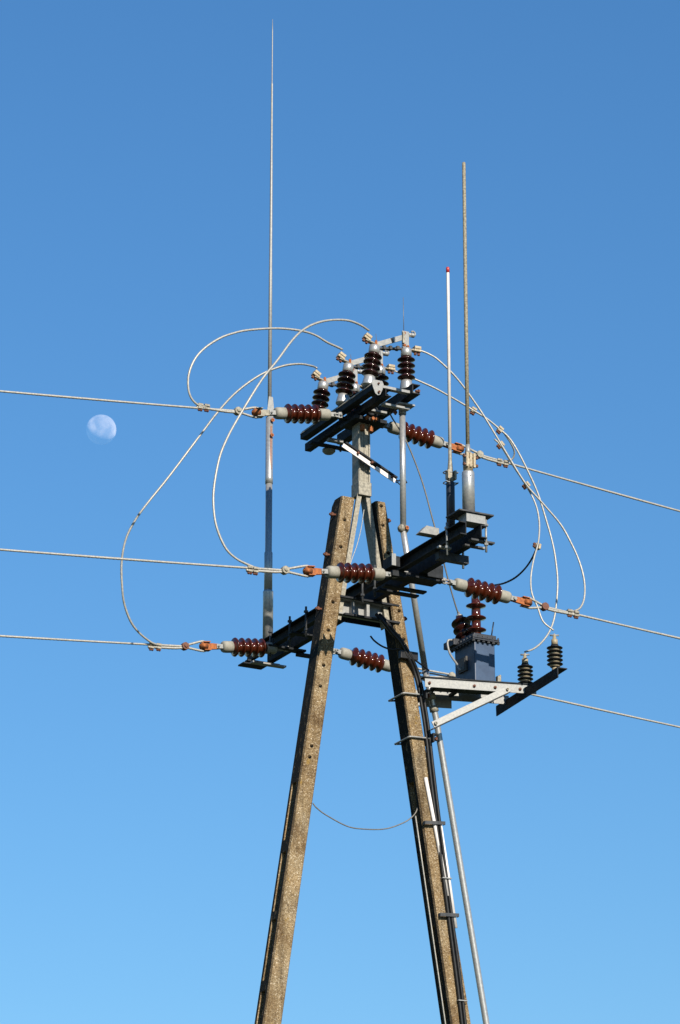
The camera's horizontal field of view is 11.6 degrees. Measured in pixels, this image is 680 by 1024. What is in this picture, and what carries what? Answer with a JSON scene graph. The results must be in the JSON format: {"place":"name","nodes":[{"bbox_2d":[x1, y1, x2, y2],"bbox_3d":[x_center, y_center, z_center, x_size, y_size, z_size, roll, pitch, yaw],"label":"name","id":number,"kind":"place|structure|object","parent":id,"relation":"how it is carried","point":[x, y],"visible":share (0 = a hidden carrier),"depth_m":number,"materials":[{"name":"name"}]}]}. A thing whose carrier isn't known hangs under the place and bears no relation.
{"place":"outdoors","nodes":[
{"label":"outdoors","id":0,"kind":"place"},
{"bbox_2d":[0,0,679,1023],"label":"sky","id":1,"kind":"structure","parent":0,"point":[144,793],"materials":[{"name":"blue"}]},
{"label":"ground","id":2,"kind":"structure","parent":0,"visible":0},
{"bbox_2d":[254,496,353,1023],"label":"concrete pole","id":3,"kind":"object","parent":2,"relation":"on","point":[272,992],"visible":1,"depth_m":21.45,"materials":[{"name":"beige concrete"}]},
{"bbox_2d":[371,501,470,1023],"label":"concrete pole","id":4,"kind":"object","parent":2,"relation":"on","point":[413,749],"visible":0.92,"depth_m":21.85,"materials":[{"name":"beige concrete"}]},
{"bbox_2d":[312,803,416,829],"bbox_3d":[0.169,1.942,21.615,0.783,0.230,0.008,10,-22,-26],"label":"jumper wire","id":5,"kind":"object","parent":4,"relation":"attached to","point":[362,828],"visible":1,"depth_m":21.56,"materials":[{"name":"grey metal"}]},
{"bbox_2d":[339,595,399,627],"bbox_3d":[0.134,0.663,22.113,0.492,0.133,0.195,10,-22,-26],"label":"crossarm bracket","id":6,"kind":"object","parent":4,"relation":"attached to","point":[356,611],"visible":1,"depth_m":22.09,"materials":[{"name":"metal"}]},
{"bbox_2d":[337,414,389,629],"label":"steel head column","id":7,"kind":"structure","parent":6,"relation":"on","point":[362,428],"depth_m":22.37,"materials":[{"name":"metal"}]},
{"bbox_2d":[350,510,363,563],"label":"earth wire","id":8,"kind":"object","parent":7,"relation":"hanging from","point":[359,536],"visible":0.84,"depth_m":22.26,"materials":[{"name":"metal"}]},
{"bbox_2d":[300,299,420,454],"bbox_3d":[0.129,-0.919,22.817,0.446,0.865,1.197,10,-22,-26],"label":"line switch","id":9,"kind":"object","parent":7,"relation":"on","point":[351,398],"visible":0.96,"depth_m":22.55,"materials":[{"name":"metal"}]},
{"bbox_2d":[120,363,317,645],"bbox_3d":[-0.814,-0.085,22.788,1.322,1.986,0.371,0,-20,0],"label":"jumper wire","id":10,"kind":"object","parent":9,"relation":"hanging from","point":[165,481],"visible":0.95,"depth_m":22.66,"materials":[{"name":"metal"}]},
{"bbox_2d":[187,327,342,407],"bbox_3d":[-0.489,-0.937,22.319,1.189,0.698,0.054,11,-23,-28],"label":"jumper wire","id":11,"kind":"object","parent":9,"relation":"attached to","point":[240,331],"visible":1,"depth_m":22.27,"materials":[{"name":"metal"}]},
{"bbox_2d":[212,319,368,566],"bbox_3d":[-0.280,-0.469,21.653,1.315,1.960,0.095,16,-26,-38],"label":"jumper wire","id":12,"kind":"object","parent":9,"relation":"hanging from","point":[240,414],"visible":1,"depth_m":21.41,"materials":[{"name":"metal"}]},
{"bbox_2d":[251,404,342,423],"bbox_3d":[-0.282,-0.654,22.341,0.683,0.132,0.132,1,-18,-29],"label":"strain insulator","id":13,"kind":"object","parent":9,"relation":"attached to","point":[301,413],"visible":1,"depth_m":22.32,"materials":[{"name":"brown ceramic"}]},
{"bbox_2d":[0,390,259,418],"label":"overhead line","id":14,"kind":"object","parent":13,"relation":"attached to","point":[236,411],"visible":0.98,"depth_m":21.84,"materials":[{"name":"metal"}]},
{"bbox_2d":[382,421,463,453],"bbox_3d":[0.533,-0.517,22.753,0.706,0.132,0.132,17,-25,-23],"label":"strain insulator","id":15,"kind":"object","parent":9,"relation":"attached to","point":[422,437],"visible":0.88,"depth_m":22.73,"materials":[{"name":"ceramic"}]},
{"bbox_2d":[456,443,679,511],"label":"overhead line","id":16,"kind":"object","parent":15,"relation":"attached to","point":[497,461],"visible":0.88,"depth_m":23.16,"materials":[{"name":"metal"}]},
{"bbox_2d":[505,436,514,459],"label":"jumper wire","id":17,"kind":"object","parent":16,"relation":"attached to","point":[511,444],"visible":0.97,"depth_m":23.02,"materials":[{"name":"metal"}]},
{"bbox_2d":[389,412,458,612],"bbox_3d":[0.576,-0.014,22.496,0.587,1.331,0.063,14,-24,-34],"label":"jumper wire","id":18,"kind":"object","parent":9,"relation":"attached to","point":[428,506],"visible":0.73,"depth_m":22.51,"materials":[{"name":"grey metal"}]},
{"bbox_2d":[395,402,489,1023],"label":"drive pipe","id":19,"kind":"object","parent":9,"relation":"attached to","point":[403,528],"visible":0.97,"depth_m":22.06,"materials":[{"name":"metal"}]},
{"bbox_2d":[420,672,459,678],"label":"jumper wire","id":20,"kind":"object","parent":19,"relation":"attached to","point":[441,675],"visible":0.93,"depth_m":22.25,"materials":[{"name":"metal"}]},
{"bbox_2d":[386,369,558,652],"bbox_3d":[0.898,0.012,22.643,1.203,2.001,0.218,3,-20,-9],"label":"jumper wire","id":21,"kind":"object","parent":9,"relation":"attached to","point":[500,428],"visible":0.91,"depth_m":22.88,"materials":[{"name":"metal"}]},
{"bbox_2d":[420,350,585,611],"bbox_3d":[1.054,-0.187,22.402,1.190,1.807,0.170,4,-20,-10],"label":"jumper wire","id":22,"kind":"object","parent":9,"relation":"attached to","point":[527,484],"visible":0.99,"depth_m":22.46,"materials":[{"name":"metal"}]},
{"bbox_2d":[494,439,553,630],"bbox_3d":[1.250,0.156,22.289,0.399,1.418,0.194,-14,-24,34],"label":"jumper wire","id":23,"kind":"object","parent":22,"relation":"attached to","point":[537,546],"visible":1,"depth_m":22.27,"materials":[{"name":"metal"}]},
{"bbox_2d":[494,549,535,585],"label":"jumper wire","id":24,"kind":"object","parent":23,"relation":"attached to","point":[522,571],"visible":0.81,"depth_m":22.36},
{"bbox_2d":[342,442,406,484],"bbox_3d":[0.236,-0.320,22.402,0.514,0.224,0.056,10,-22,-26],"label":"operating arm","id":25,"kind":"object","parent":7,"relation":"attached to","point":[369,461],"visible":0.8,"depth_m":22.37},
{"bbox_2d":[238,508,494,669],"bbox_3d":[0.159,0.567,22.178,0.414,0.245,3.007,10,-22,-25],"label":"crossarm","id":26,"kind":"object","parent":6,"relation":"on","point":[422,563],"visible":0.91,"depth_m":21.56,"materials":[{"name":"metal"}]},
{"bbox_2d":[199,638,288,657],"bbox_3d":[-0.653,0.927,22.930,0.683,0.133,0.132,3,-19,-29],"label":"strain insulator","id":27,"kind":"object","parent":26,"relation":"attached to","point":[247,647],"visible":1,"depth_m":22.89,"materials":[{"name":"ceramic"}]},
{"bbox_2d":[0,635,205,651],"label":"overhead line","id":28,"kind":"object","parent":27,"relation":"attached to","point":[184,646],"visible":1,"depth_m":22.55,"materials":[{"name":"metal"}]},
{"bbox_2d":[263,19,274,638],"bbox_3d":[-0.500,-1.381,24.069,0.076,4.860,0.081,0,-20,0],"label":"antenna mast","id":29,"kind":"object","parent":26,"relation":"on","point":[268,598],"visible":0.88,"depth_m":23.68,"materials":[{"name":"metal"}]},
{"bbox_2d":[296,652,309,658],"bbox_3d":[-0.183,1.003,23.169,0.260,0.020,0.040,10,-22,-26],"label":"extension link","id":30,"kind":"object","parent":26,"relation":"attached to","point":[302,655],"visible":0.36,"depth_m":23.12,"materials":[{"name":"metal"}]},
{"bbox_2d":[303,562,407,583],"bbox_3d":[0.104,0.392,21.420,0.764,0.133,0.133,3,-19,-29],"label":"strain insulator","id":31,"kind":"object","parent":26,"relation":"attached to","point":[354,573],"visible":1,"depth_m":21.37,"materials":[{"name":"ceramic"}]},
{"bbox_2d":[0,548,310,577],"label":"overhead line","id":32,"kind":"object","parent":31,"relation":"attached to","point":[283,570],"visible":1,"depth_m":20.87,"materials":[{"name":"metal"}]},
{"bbox_2d":[333,647,390,672],"bbox_3d":[0.211,1.040,23.378,0.683,0.132,0.133,17,-25,-24],"label":"strain insulator","id":33,"kind":"object","parent":26,"relation":"attached to","point":[367,659],"visible":0.79,"depth_m":23.32,"materials":[{"name":"ceramic"}]},
{"bbox_2d":[418,668,679,727],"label":"overhead line","id":34,"kind":"object","parent":33,"relation":"attached to","point":[545,697],"visible":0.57,"depth_m":24.11,"materials":[{"name":"metal"}]},
{"bbox_2d":[443,267,458,526],"bbox_3d":[0.700,-0.722,21.490,0.094,1.853,0.064,10,-22,-26],"label":"white antenna","id":35,"kind":"object","parent":26,"relation":"attached to","point":[450,476],"visible":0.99,"depth_m":21.37,"materials":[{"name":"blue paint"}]},
{"bbox_2d":[462,162,477,510],"bbox_3d":[0.808,-1.132,21.444,0.104,2.446,0.082,10,-22,-26],"label":"rod antenna","id":36,"kind":"object","parent":26,"relation":"on","point":[470,458],"visible":1,"depth_m":21.26,"materials":[{"name":"metal"}]},
{"bbox_2d":[442,577,532,607],"bbox_3d":[0.944,0.518,21.825,0.708,0.132,0.132,15,-24,-24],"label":"strain insulator","id":37,"kind":"object","parent":26,"relation":"attached to","point":[483,590],"visible":1,"depth_m":21.79,"materials":[{"name":"ceramic"}]},
{"bbox_2d":[524,597,679,638],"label":"overhead line","id":38,"kind":"object","parent":37,"relation":"attached to","point":[570,613],"visible":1,"depth_m":22.10,"materials":[{"name":"metal"}]},
{"bbox_2d":[370,636,428,670],"bbox_3d":[0.405,0.924,22.064,0.446,0.182,0.063,10,-22,-26],"label":"thin cable","id":39,"kind":"object","parent":4,"relation":"attached to","point":[376,642],"visible":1,"depth_m":22.02,"materials":[{"name":"black rubber"}]},
{"bbox_2d":[375,613,467,1023],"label":"cable bundle","id":40,"kind":"object","parent":4,"relation":"attached to","point":[408,655],"visible":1,"depth_m":21.80,"materials":[{"name":"rubber"}]},
{"bbox_2d":[415,816,445,1023],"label":"earth conductor","id":41,"kind":"object","parent":4,"relation":"attached to","point":[430,920],"visible":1,"depth_m":21.62,"materials":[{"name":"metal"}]},
{"bbox_2d":[424,777,448,895],"bbox_3d":[0.628,2.107,21.755,0.182,0.776,0.025,10,-22,-26],"label":"cable duct","id":42,"kind":"object","parent":4,"relation":"attached to","point":[431,807],"visible":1,"depth_m":21.78,"materials":[{"name":"white plastic"}]},
{"bbox_2d":[441,825,457,927],"bbox_3d":[0.698,2.357,21.704,0.133,0.681,0.027,10,-22,-26],"label":"cable duct","id":43,"kind":"object","parent":4,"relation":"attached to","point":[453,908],"visible":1,"depth_m":21.68,"materials":[{"name":"white plastic"}]},
{"bbox_2d":[388,667,566,744],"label":"transformer platform","id":44,"kind":"structure","parent":4,"relation":"attached to","point":[476,693],"depth_m":22.11,"materials":[{"name":"metal"}]},
{"bbox_2d":[444,597,500,680],"bbox_3d":[0.871,0.861,22.419,0.270,0.672,0.386,13,-24,-31],"label":"voltage transformer","id":45,"kind":"object","parent":44,"relation":"on","point":[471,646],"visible":0.98,"depth_m":22.30,"materials":[{"name":"blue paint"}]},
{"bbox_2d":[517,653,532,682],"bbox_3d":[1.234,1.067,22.327,0.106,0.264,0.106,0,-20,0],"label":"surge arrester","id":46,"kind":"object","parent":44,"relation":"on","point":[525,671],"visible":1,"depth_m":22.30,"materials":[{"name":"black rubber"}]},
{"bbox_2d":[547,634,562,669],"bbox_3d":[1.409,0.926,21.987,0.106,0.264,0.106,0,-20,0],"label":"surge arrester","id":47,"kind":"object","parent":44,"relation":"on","point":[554,656],"visible":1,"depth_m":21.96,"materials":[{"name":"black rubber"}]}
]}

